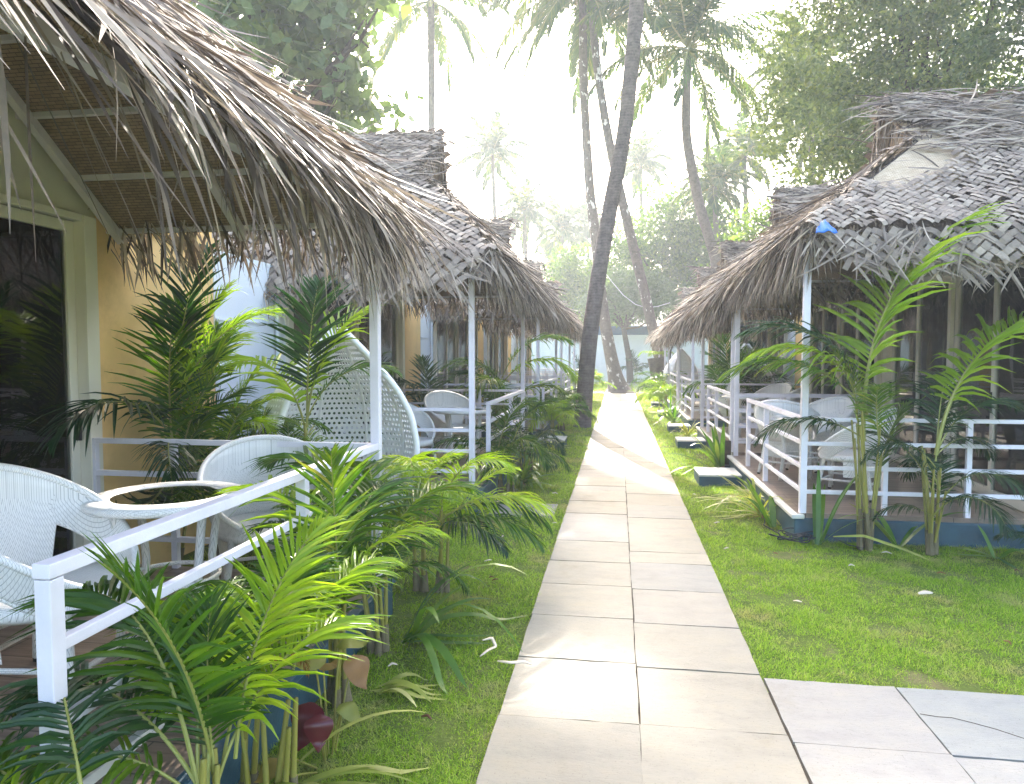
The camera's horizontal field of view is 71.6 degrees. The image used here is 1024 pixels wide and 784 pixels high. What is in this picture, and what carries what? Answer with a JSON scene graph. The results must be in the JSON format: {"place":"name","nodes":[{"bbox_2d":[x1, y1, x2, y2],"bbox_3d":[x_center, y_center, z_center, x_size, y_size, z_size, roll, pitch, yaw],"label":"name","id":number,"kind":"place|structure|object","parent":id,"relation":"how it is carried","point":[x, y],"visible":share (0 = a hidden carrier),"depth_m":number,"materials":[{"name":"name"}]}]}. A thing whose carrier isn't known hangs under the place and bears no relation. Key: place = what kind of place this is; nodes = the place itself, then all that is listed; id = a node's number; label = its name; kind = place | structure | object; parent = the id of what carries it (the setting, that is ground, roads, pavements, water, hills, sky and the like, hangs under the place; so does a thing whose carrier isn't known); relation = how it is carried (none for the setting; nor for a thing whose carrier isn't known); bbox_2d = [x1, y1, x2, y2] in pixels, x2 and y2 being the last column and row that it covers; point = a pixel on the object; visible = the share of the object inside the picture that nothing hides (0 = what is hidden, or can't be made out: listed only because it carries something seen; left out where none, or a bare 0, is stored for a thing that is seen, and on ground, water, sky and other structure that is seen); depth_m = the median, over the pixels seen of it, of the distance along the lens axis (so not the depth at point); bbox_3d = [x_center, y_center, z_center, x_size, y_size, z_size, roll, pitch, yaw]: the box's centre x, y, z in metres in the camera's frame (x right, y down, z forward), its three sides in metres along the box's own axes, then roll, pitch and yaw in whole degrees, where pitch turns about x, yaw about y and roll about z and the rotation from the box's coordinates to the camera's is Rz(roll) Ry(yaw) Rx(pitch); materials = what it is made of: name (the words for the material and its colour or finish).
{"place":"outdoors","nodes":[
{"label":"outdoors","id":0,"kind":"place"},
{"bbox_2d":[190,381,607,783],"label":"grass","id":1,"kind":"structure","parent":0,"point":[454,654],"depth_m":3.76,"materials":[{"name":"green plant"}]},
{"bbox_2d":[401,563,526,693],"bbox_3d":[-0.194,1.159,3.934,0.958,0.452,0.855,-2,4,-39],"label":"strap lily","id":2,"kind":"object","parent":1,"relation":"on","point":[430,641],"visible":1,"depth_m":3.90,"materials":[{"name":"green plant"}]},
{"bbox_2d":[183,381,1023,783],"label":"ground","id":3,"kind":"structure","parent":0,"point":[445,736],"depth_m":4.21,"materials":[{"name":"green plant"}]},
{"bbox_2d":[0,666,142,783],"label":"areca palm","id":4,"kind":"object","parent":3,"relation":"on","point":[53,750],"visible":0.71,"depth_m":1.77,"materials":[{"name":"plant"}]},
{"bbox_2d":[27,240,285,565],"bbox_3d":[-2.236,0.111,4.941,1.288,2.471,2.132,0,3,8],"label":"areca palm","id":5,"kind":"object","parent":3,"relation":"on","point":[187,371],"visible":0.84,"depth_m":4.90,"materials":[{"name":"plant"}]},
{"bbox_2d":[0,508,391,783],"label":"areca palm","id":6,"kind":"object","parent":3,"relation":"on","point":[196,670],"visible":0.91,"depth_m":2.09,"materials":[{"name":"plant"}]},
{"bbox_2d":[0,0,481,783],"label":"thatched cottage","id":7,"kind":"structure","parent":3,"relation":"on","point":[140,140],"depth_m":3.97,"materials":[{"name":"beige plant"}]},
{"bbox_2d":[0,204,82,555],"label":"sliding door","id":8,"kind":"structure","parent":7,"relation":"in","point":[39,361],"depth_m":4.29,"materials":[{"name":"black glass"}]},
{"bbox_2d":[0,463,147,724],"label":"wicker armchair","id":9,"kind":"object","parent":7,"relation":"on","point":[37,507],"visible":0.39,"depth_m":3.12,"materials":[{"name":"white wicker"}]},
{"bbox_2d":[81,481,238,647],"bbox_3d":[-1.657,0.841,3.450,0.736,0.705,0.736,-1,3,-12],"label":"round table","id":10,"kind":"object","parent":7,"relation":"on","point":[141,504],"visible":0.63,"depth_m":3.36,"materials":[{"name":"white wicker"}]},
{"bbox_2d":[196,435,331,582],"bbox_3d":[-1.421,0.719,4.124,0.744,0.879,0.685,-1,3,-21],"label":"wicker armchair","id":11,"kind":"object","parent":7,"relation":"on","point":[224,462],"visible":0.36,"depth_m":4.28,"materials":[{"name":"white wicker"}]},
{"bbox_2d":[164,361,333,555],"bbox_3d":[-1.884,0.542,5.299,1.058,1.573,1.405,0,3,8],"label":"areca palm","id":12,"kind":"object","parent":3,"relation":"on","point":[234,425],"visible":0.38,"depth_m":5.17,"materials":[{"name":"plant"}]},
{"bbox_2d":[111,540,409,783],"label":"areca palm","id":13,"kind":"object","parent":3,"relation":"on","point":[361,572],"visible":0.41,"depth_m":2.66,"materials":[{"name":"plant"}]},
{"bbox_2d":[187,0,431,133],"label":"leafy tree","id":14,"kind":"object","parent":3,"relation":"on","point":[316,40],"visible":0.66,"depth_m":13.49,"materials":[{"name":"green plant"}]},
{"bbox_2d":[216,272,404,451],"bbox_3d":[-1.507,0.231,5.061,1.528,2.220,0.901,0,3,8],"label":"areca palm","id":15,"kind":"object","parent":3,"relation":"on","point":[316,351],"visible":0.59,"depth_m":4.97,"materials":[{"name":"plant"}]},
{"bbox_2d":[255,639,369,783],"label":"taro plant","id":16,"kind":"object","parent":3,"relation":"on","point":[316,725],"visible":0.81,"depth_m":2.81,"materials":[{"name":"red plant"}]},
{"bbox_2d":[213,439,451,708],"bbox_3d":[-0.903,0.803,3.494,1.145,1.240,0.940,-1,3,-21],"label":"areca palm","id":17,"kind":"object","parent":3,"relation":"on","point":[348,503],"visible":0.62,"depth_m":3.29,"materials":[{"name":"plant"}]},
{"bbox_2d":[258,279,419,553],"bbox_3d":[-1.524,0.178,5.983,1.288,2.227,1.099,-2,3,-29],"label":"hanging egg chair","id":18,"kind":"object","parent":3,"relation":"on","point":[358,351],"visible":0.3,"depth_m":6.21,"materials":[{"name":"white wicker"}]},
{"bbox_2d":[288,373,407,448],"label":"areca palm","id":19,"kind":"object","parent":3,"relation":"on","point":[336,408],"visible":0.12,"depth_m":7.27,"materials":[{"name":"plant"}]},
{"bbox_2d":[281,710,435,783],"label":"strap lily","id":20,"kind":"object","parent":3,"relation":"on","point":[375,768],"visible":0.95,"depth_m":2.65,"materials":[{"name":"green plant"}]},
{"bbox_2d":[244,443,487,656],"bbox_3d":[-0.814,0.857,4.033,1.363,1.075,1.187,-1,3,-20],"label":"areca palm","id":21,"kind":"object","parent":3,"relation":"on","point":[270,462],"visible":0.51,"depth_m":3.93,"materials":[{"name":"plant"}]},
{"bbox_2d":[212,120,569,514],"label":"thatched cottage","id":22,"kind":"structure","parent":3,"relation":"on","point":[502,273],"depth_m":8.06,"materials":[{"name":"beige plant"}]},
{"bbox_2d":[327,289,355,441],"bbox_3d":[-2.159,-0.207,8.913,0.070,2.215,0.957,0,3,8],"label":"sliding door","id":23,"kind":"structure","parent":22,"relation":"in","point":[344,310],"depth_m":9.06,"materials":[{"name":"clear glass"}]},
{"bbox_2d":[354,291,381,442],"bbox_3d":[-1.989,-0.256,9.855,0.040,2.215,0.957,0,3,8],"label":"sliding door","id":24,"kind":"structure","parent":22,"relation":"in","point":[364,336],"depth_m":9.64,"materials":[{"name":"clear glass"}]},
{"bbox_2d":[381,298,399,393],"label":"sliding door","id":25,"kind":"structure","parent":22,"relation":"in","point":[389,328],"depth_m":10.93,"materials":[{"name":"clear glass"}]},
{"bbox_2d":[382,398,439,474],"bbox_3d":[-1.227,0.513,8.079,0.685,0.879,0.744,2,4,33],"label":"wicker armchair","id":26,"kind":"object","parent":22,"relation":"on","point":[423,419],"visible":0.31,"depth_m":8.24,"materials":[{"name":"white wicker"}]},
{"bbox_2d":[424,391,476,454],"bbox_3d":[-0.833,0.433,9.605,0.744,0.879,0.685,-2,3,-31],"label":"wicker armchair","id":27,"kind":"object","parent":22,"relation":"on","point":[438,399],"visible":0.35,"depth_m":9.81,"materials":[{"name":"white wicker"}]},
{"bbox_2d":[433,407,491,466],"bbox_3d":[-0.611,0.561,8.827,0.736,0.705,0.736,-1,3,-12],"label":"round table","id":28,"kind":"object","parent":22,"relation":"on","point":[480,411],"visible":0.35,"depth_m":8.65,"materials":[{"name":"white wicker"}]},
{"bbox_2d":[370,672,444,706],"bbox_3d":[-0.433,1.371,3.314,0.313,0.091,0.426,-3,4,-41],"label":"strap lily","id":29,"kind":"object","parent":3,"relation":"on","point":[402,690],"visible":1,"depth_m":3.32,"materials":[{"name":"green plant"}]},
{"bbox_2d":[354,0,523,129],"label":"coconut palm","id":30,"kind":"object","parent":3,"relation":"on","point":[436,36],"visible":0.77,"depth_m":34.17,"materials":[{"name":"green plant"}]},
{"bbox_2d":[393,355,489,436],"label":"areca palm","id":31,"kind":"object","parent":3,"relation":"on","point":[420,395],"visible":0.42,"depth_m":11.46,"materials":[{"name":"plant"}]},
{"bbox_2d":[349,445,558,593],"bbox_3d":[-0.476,0.844,4.908,1.463,1.011,1.304,-1,3,-20],"label":"areca palm","id":32,"kind":"object","parent":3,"relation":"on","point":[419,583],"visible":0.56,"depth_m":4.68,"materials":[{"name":"plant"}]},
{"bbox_2d":[454,110,530,216],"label":"coconut palm","id":33,"kind":"object","parent":3,"relation":"on","point":[492,148],"visible":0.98,"depth_m":51.54,"materials":[{"name":"green plant"}]},
{"bbox_2d":[421,396,571,492],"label":"areca palm","id":34,"kind":"object","parent":3,"relation":"on","point":[506,446],"visible":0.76,"depth_m":8.17,"materials":[{"name":"plant"}]},
{"bbox_2d":[424,215,582,440],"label":"thatched cottage","id":35,"kind":"structure","parent":3,"relation":"on","point":[451,338],"depth_m":14.68,"materials":[{"name":"plant"}]},
{"bbox_2d":[437,316,447,388],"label":"sliding door","id":36,"kind":"structure","parent":35,"relation":"in","point":[442,331],"depth_m":14.00,"materials":[{"name":"clear glass"}]},
{"bbox_2d":[448,314,455,386],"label":"sliding door","id":37,"kind":"structure","parent":35,"relation":"in","point":[451,326],"depth_m":15.01,"materials":[{"name":"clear glass"}]},
{"bbox_2d":[456,316,467,393],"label":"sliding door","id":38,"kind":"structure","parent":35,"relation":"in","point":[462,330],"depth_m":15.79,"materials":[{"name":"clear glass"}]},
{"bbox_2d":[440,332,578,437],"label":"areca palm","id":39,"kind":"object","parent":3,"relation":"on","point":[495,379],"visible":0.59,"depth_m":11.81,"materials":[{"name":"plant"}]},
{"bbox_2d":[480,422,566,470],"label":"areca palm","id":40,"kind":"object","parent":3,"relation":"on","point":[541,435],"visible":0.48,"depth_m":9.68,"materials":[{"name":"plant"}]},
{"bbox_2d":[490,175,561,259],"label":"coconut palm","id":41,"kind":"object","parent":3,"relation":"on","point":[527,213],"visible":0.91,"depth_m":55.26,"materials":[{"name":"green plant"}]},
{"bbox_2d":[486,258,582,411],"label":"thatched cottage","id":42,"kind":"structure","parent":3,"relation":"on","point":[501,345],"depth_m":20.30,"materials":[{"name":"brown wood"}]},
{"bbox_2d":[513,450,566,490],"bbox_3d":[0.327,0.892,8.730,0.509,0.486,1.089,1,3,18],"label":"strap lily","id":43,"kind":"object","parent":3,"relation":"on","point":[526,476],"visible":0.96,"depth_m":8.67,"materials":[{"name":"green plant"}]},
{"bbox_2d":[516,280,581,400],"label":"thatched cottage","id":44,"kind":"structure","parent":3,"relation":"on","point":[528,353],"depth_m":25.38,"materials":[{"name":"brown wood"}]},
{"bbox_2d":[517,399,581,433],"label":"areca palm","id":45,"kind":"object","parent":3,"relation":"on","point":[556,414],"visible":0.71,"depth_m":13.09,"materials":[{"name":"plant"}]},
{"bbox_2d":[529,194,590,257],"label":"coconut palm","id":46,"kind":"object","parent":3,"relation":"on","point":[562,218],"visible":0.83,"depth_m":60.66,"materials":[{"name":"green plant"}]},
{"bbox_2d":[525,393,597,430],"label":"areca palm","id":47,"kind":"object","parent":3,"relation":"on","point":[572,405],"visible":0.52,"depth_m":14.90,"materials":[{"name":"plant"}]},
{"bbox_2d":[541,242,630,325],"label":"leafy tree","id":48,"kind":"object","parent":3,"relation":"on","point":[572,275],"visible":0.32,"depth_m":44.42,"materials":[{"name":"green plant"}]},
{"bbox_2d":[565,196,616,270],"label":"coconut palm","id":49,"kind":"object","parent":3,"relation":"on","point":[585,232],"visible":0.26,"depth_m":63.98,"materials":[{"name":"green plant"}]},
{"bbox_2d":[487,0,706,382],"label":"coconut palm","id":50,"kind":"object","parent":3,"relation":"on","point":[594,56],"visible":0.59,"depth_m":29.16,"materials":[{"name":"green plant"}]},
{"bbox_2d":[573,0,666,427],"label":"coconut palm","id":51,"kind":"object","parent":3,"relation":"on","point":[587,360],"visible":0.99,"depth_m":15.35,"materials":[{"name":"brown plant"}]},
{"bbox_2d":[532,326,707,381],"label":"end wall","id":52,"kind":"structure","parent":3,"relation":"on","point":[637,337],"depth_m":42.43,"materials":[{"name":"white paint"}]},
{"bbox_2d":[607,391,636,392],"bbox_3d":[4.661,0.009,30.285,1.440,0.090,1.440,0,3,8],"label":"soil bed","id":53,"kind":"object","parent":3,"relation":"on","point":[620,392],"visible":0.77,"depth_m":30.01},
{"bbox_2d":[473,0,666,391],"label":"coconut palm","id":54,"kind":"object","parent":53,"relation":"on","point":[616,379],"visible":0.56,"depth_m":30.39,"materials":[{"name":"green plant"}]},
{"bbox_2d":[569,259,691,382],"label":"leafy tree","id":55,"kind":"object","parent":3,"relation":"on","point":[661,291],"visible":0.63,"depth_m":39.56,"materials":[{"name":"green plant"}]},
{"bbox_2d":[607,128,674,238],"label":"coconut palm","id":56,"kind":"object","parent":3,"relation":"on","point":[640,161],"visible":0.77,"depth_m":57.58,"materials":[{"name":"green plant"}]},
{"bbox_2d":[634,380,697,409],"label":"areca palm","id":57,"kind":"object","parent":3,"relation":"on","point":[662,392],"visible":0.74,"depth_m":20.01,"materials":[{"name":"plant"}]},
{"bbox_2d":[599,177,758,312],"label":"leafy tree","id":58,"kind":"object","parent":3,"relation":"on","point":[686,243],"visible":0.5,"depth_m":41.84,"materials":[{"name":"green plant"}]},
{"bbox_2d":[663,343,698,396],"bbox_3d":[5.494,-0.741,23.614,1.150,2.227,0.981,-1,3,-21],"label":"hanging egg chair","id":59,"kind":"object","parent":3,"relation":"on","point":[673,363],"visible":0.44,"depth_m":23.55,"materials":[{"name":"white wicker"}]},
{"bbox_2d":[644,286,722,401],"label":"thatched cottage","id":60,"kind":"structure","parent":3,"relation":"on","point":[684,293],"depth_m":25.73,"materials":[{"name":"brown wood"}]},
{"bbox_2d":[578,0,798,266],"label":"coconut palm","id":61,"kind":"object","parent":3,"relation":"on","point":[694,21],"visible":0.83,"depth_m":29.57,"materials":[{"name":"green plant"}]},
{"bbox_2d":[675,437,705,448],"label":"step block","id":62,"kind":"structure","parent":3,"relation":"on","point":[685,442],"depth_m":12.21,"materials":[{"name":"concrete"}]},
{"bbox_2d":[646,266,751,409],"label":"thatched cottage","id":63,"kind":"structure","parent":3,"relation":"on","point":[703,273],"depth_m":20.50,"materials":[{"name":"brown wood"}]},
{"bbox_2d":[684,423,724,467],"bbox_3d":[2.640,0.740,9.714,0.683,0.685,0.985,0,3,8],"label":"strap lily","id":64,"kind":"object","parent":3,"relation":"on","point":[717,457],"visible":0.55,"depth_m":9.62,"materials":[{"name":"green plant"}]},
{"bbox_2d":[669,137,760,245],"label":"coconut palm","id":65,"kind":"object","parent":3,"relation":"on","point":[714,185],"visible":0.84,"depth_m":38.78,"materials":[{"name":"green plant"}]},
{"bbox_2d":[694,467,741,486],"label":"step block","id":66,"kind":"structure","parent":3,"relation":"on","point":[704,476],"depth_m":8.72,"materials":[{"name":"concrete"}]},
{"bbox_2d":[657,239,789,428],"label":"thatched cottage","id":67,"kind":"structure","parent":3,"relation":"on","point":[728,249],"depth_m":16.45,"materials":[{"name":"brown wood"}]},
{"bbox_2d":[682,332,779,426],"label":"areca palm","id":68,"kind":"object","parent":3,"relation":"on","point":[721,364],"visible":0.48,"depth_m":13.95,"materials":[{"name":"plant"}]},
{"bbox_2d":[691,480,789,524],"bbox_3d":[2.210,1.036,6.867,0.731,0.392,1.098,0,3,-9],"label":"strap lily","id":69,"kind":"object","parent":3,"relation":"on","point":[756,514],"visible":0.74,"depth_m":7.02,"materials":[{"name":"green plant"}]},
{"bbox_2d":[702,111,787,222],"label":"coconut palm","id":70,"kind":"object","parent":3,"relation":"on","point":[744,159],"visible":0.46,"depth_m":43.26,"materials":[{"name":"green plant"}]},
{"bbox_2d":[728,473,775,526],"bbox_3d":[2.267,1.003,6.650,0.449,0.479,0.728,0,3,8],"label":"strap lily","id":71,"kind":"object","parent":3,"relation":"on","point":[758,504],"visible":1,"depth_m":6.63,"materials":[{"name":"green plant"}]},
{"bbox_2d":[741,339,795,405],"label":"areca palm","id":72,"kind":"object","parent":3,"relation":"on","point":[752,388],"visible":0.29,"depth_m":14.47,"materials":[{"name":"plant"}]},
{"bbox_2d":[696,180,842,265],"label":"leafy tree","id":73,"kind":"object","parent":3,"relation":"on","point":[748,230],"visible":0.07,"depth_m":30.53,"materials":[{"name":"green plant"}]},
{"bbox_2d":[670,179,887,456],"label":"thatched cottage","id":74,"kind":"structure","parent":3,"relation":"on","point":[704,317],"depth_m":11.19,"materials":[{"name":"plant"}]},
{"bbox_2d":[716,324,774,422],"bbox_3d":[4.679,-0.270,14.562,1.150,2.227,0.981,-1,3,-12],"label":"hanging egg chair","id":75,"kind":"object","parent":74,"relation":"on","point":[723,410],"visible":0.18,"depth_m":14.31,"materials":[{"name":"white wicker"}]},
{"bbox_2d":[751,383,791,422],"bbox_3d":[4.523,0.286,12.432,0.685,0.879,0.744,-1,3,-26],"label":"wicker armchair","id":76,"kind":"object","parent":74,"relation":"on","point":[781,388],"visible":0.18,"depth_m":12.65,"materials":[{"name":"white wicker"}]},
{"bbox_2d":[810,307,822,402],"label":"sliding door","id":77,"kind":"structure","parent":74,"relation":"in","point":[817,319],"depth_m":12.90,"materials":[{"name":"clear glass"}]},
{"bbox_2d":[821,302,840,398],"bbox_3d":[5.335,-0.363,11.907,0.040,2.215,0.883,0,3,8],"label":"sliding door","id":78,"kind":"structure","parent":74,"relation":"in","point":[831,325],"depth_m":11.94,"materials":[{"name":"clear glass"}]},
{"bbox_2d":[839,303,855,423],"bbox_3d":[5.249,-0.317,11.029,0.040,2.215,0.883,0,3,8],"label":"sliding door","id":79,"kind":"structure","parent":74,"relation":"in","point":[847,329],"depth_m":11.17,"materials":[{"name":"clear glass"}]},
{"bbox_2d":[854,296,875,448],"bbox_3d":[5.074,-0.272,10.164,0.040,2.215,0.883,0,3,8],"label":"sliding door","id":80,"kind":"structure","parent":74,"relation":"in","point":[859,335],"depth_m":10.29,"materials":[{"name":"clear glass"}]},
{"bbox_2d":[747,20,858,178],"bbox_3d":[14.224,-8.612,33.748,5.293,16.910,4.931,0,3,-3],"label":"coconut palm","id":81,"kind":"object","parent":3,"relation":"on","point":[753,73],"visible":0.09,"depth_m":33.56,"materials":[{"name":"green plant"}]},
{"bbox_2d":[763,518,862,548],"bbox_3d":[2.424,1.217,6.253,0.524,0.096,1.162,-1,3,-22],"label":"cable coil","id":82,"kind":"object","parent":3,"relation":"on","point":[798,535],"visible":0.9,"depth_m":6.04,"materials":[{"name":"black metal"}]},
{"bbox_2d":[812,462,897,544],"bbox_3d":[2.777,0.953,5.935,0.454,0.653,0.802,-1,3,-25],"label":"strap lily","id":83,"kind":"object","parent":3,"relation":"on","point":[818,504],"visible":0.95,"depth_m":6.01,"materials":[{"name":"green plant"}]},
{"bbox_2d":[697,83,1023,549],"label":"thatched cottage","id":84,"kind":"structure","parent":3,"relation":"on","point":[939,164],"depth_m":6.51,"materials":[{"name":"plant"}]},
{"bbox_2d":[754,399,819,473],"bbox_3d":[3.156,0.508,8.164,0.744,0.879,0.685,2,4,38],"label":"wicker armchair","id":85,"kind":"object","parent":84,"relation":"on","point":[774,440],"visible":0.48,"depth_m":7.96,"materials":[{"name":"white wicker"}]},
{"bbox_2d":[770,415,843,484],"bbox_3d":[3.151,0.624,7.611,0.736,0.705,0.736,-1,3,-12],"label":"round table","id":86,"kind":"object","parent":84,"relation":"on","point":[779,417],"visible":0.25,"depth_m":7.72,"materials":[{"name":"white wicker"}]},
{"bbox_2d":[785,396,855,469],"bbox_3d":[3.663,0.498,8.369,0.685,0.879,0.744,-1,3,-26],"label":"wicker armchair","id":87,"kind":"object","parent":84,"relation":"on","point":[835,406],"visible":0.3,"depth_m":8.52,"materials":[{"name":"white wicker"}]},
{"bbox_2d":[815,407,897,502],"bbox_3d":[3.345,0.575,6.894,0.685,0.879,0.744,2,4,38],"label":"wicker armchair","id":88,"kind":"object","parent":84,"relation":"on","point":[841,454],"visible":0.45,"depth_m":6.70,"materials":[{"name":"white wicker"}]},
{"bbox_2d":[889,286,917,465],"bbox_3d":[4.913,-0.205,8.879,0.070,2.215,0.870,0,3,8],"label":"sliding door","id":89,"kind":"structure","parent":84,"relation":"in","point":[905,370],"depth_m":8.93,"materials":[{"name":"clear glass"}]},
{"bbox_2d":[912,275,955,481],"bbox_3d":[4.740,-0.160,8.026,0.070,2.215,0.870,0,3,8],"label":"sliding door","id":90,"kind":"structure","parent":84,"relation":"in","point":[935,319],"depth_m":8.04,"materials":[{"name":"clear glass"}]},
{"bbox_2d":[950,267,994,493],"bbox_3d":[4.656,-0.115,7.160,0.070,2.215,0.870,0,3,8],"label":"sliding door","id":91,"kind":"structure","parent":84,"relation":"in","point":[966,319],"depth_m":7.17,"materials":[{"name":"black glass"}]},
{"bbox_2d":[987,259,1023,511],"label":"sliding door","id":92,"kind":"structure","parent":84,"relation":"in","point":[1008,434],"depth_m":6.47,"materials":[{"name":"black glass"}]},
{"bbox_2d":[717,200,1012,551],"bbox_3d":[2.869,-0.129,5.892,2.319,2.852,1.452,0,3,8],"label":"areca palm","id":93,"kind":"object","parent":3,"relation":"on","point":[888,314],"visible":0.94,"depth_m":5.81,"materials":[{"name":"plant"}]},
{"bbox_2d":[713,0,1023,204],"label":"leafy tree","id":94,"kind":"object","parent":3,"relation":"on","point":[908,67],"visible":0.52,"depth_m":18.42,"materials":[{"name":"green plant"}]},
{"bbox_2d":[839,501,965,550],"bbox_3d":[3.238,1.106,6.030,1.042,0.337,0.570,0,3,8],"label":"strap lily","id":95,"kind":"object","parent":3,"relation":"on","point":[888,533],"visible":0.73,"depth_m":5.88,"materials":[{"name":"green plant"}]},
{"bbox_2d":[858,306,1023,555],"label":"areca palm","id":96,"kind":"object","parent":3,"relation":"on","point":[954,391],"visible":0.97,"depth_m":5.70,"materials":[{"name":"plant"}]},
{"bbox_2d":[930,0,1023,95],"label":"leafy tree","id":97,"kind":"object","parent":3,"relation":"on","point":[990,46],"visible":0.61,"depth_m":14.92,"materials":[{"name":"green plant"}]},
{"bbox_2d":[234,0,1023,294],"label":"sky","id":98,"kind":"structure","parent":0,"point":[554,136],"materials":[{"name":"white"}]},
{"bbox_2d":[476,393,810,783],"bbox_3d":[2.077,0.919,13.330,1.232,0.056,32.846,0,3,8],"label":"path","id":99,"kind":"structure","parent":0,"point":[569,714],"depth_m":3.71,"materials":[{"name":"grey concrete"}]},
{"bbox_2d":[638,350,673,397],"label":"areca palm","id":100,"kind":"object","parent":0,"point":[656,364],"visible":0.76,"depth_m":25.48,"materials":[{"name":"plant"}]},
{"bbox_2d":[764,678,1023,783],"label":"side path","id":101,"kind":"structure","parent":0,"point":[840,733],"depth_m":2.99,"materials":[{"name":"stone"}]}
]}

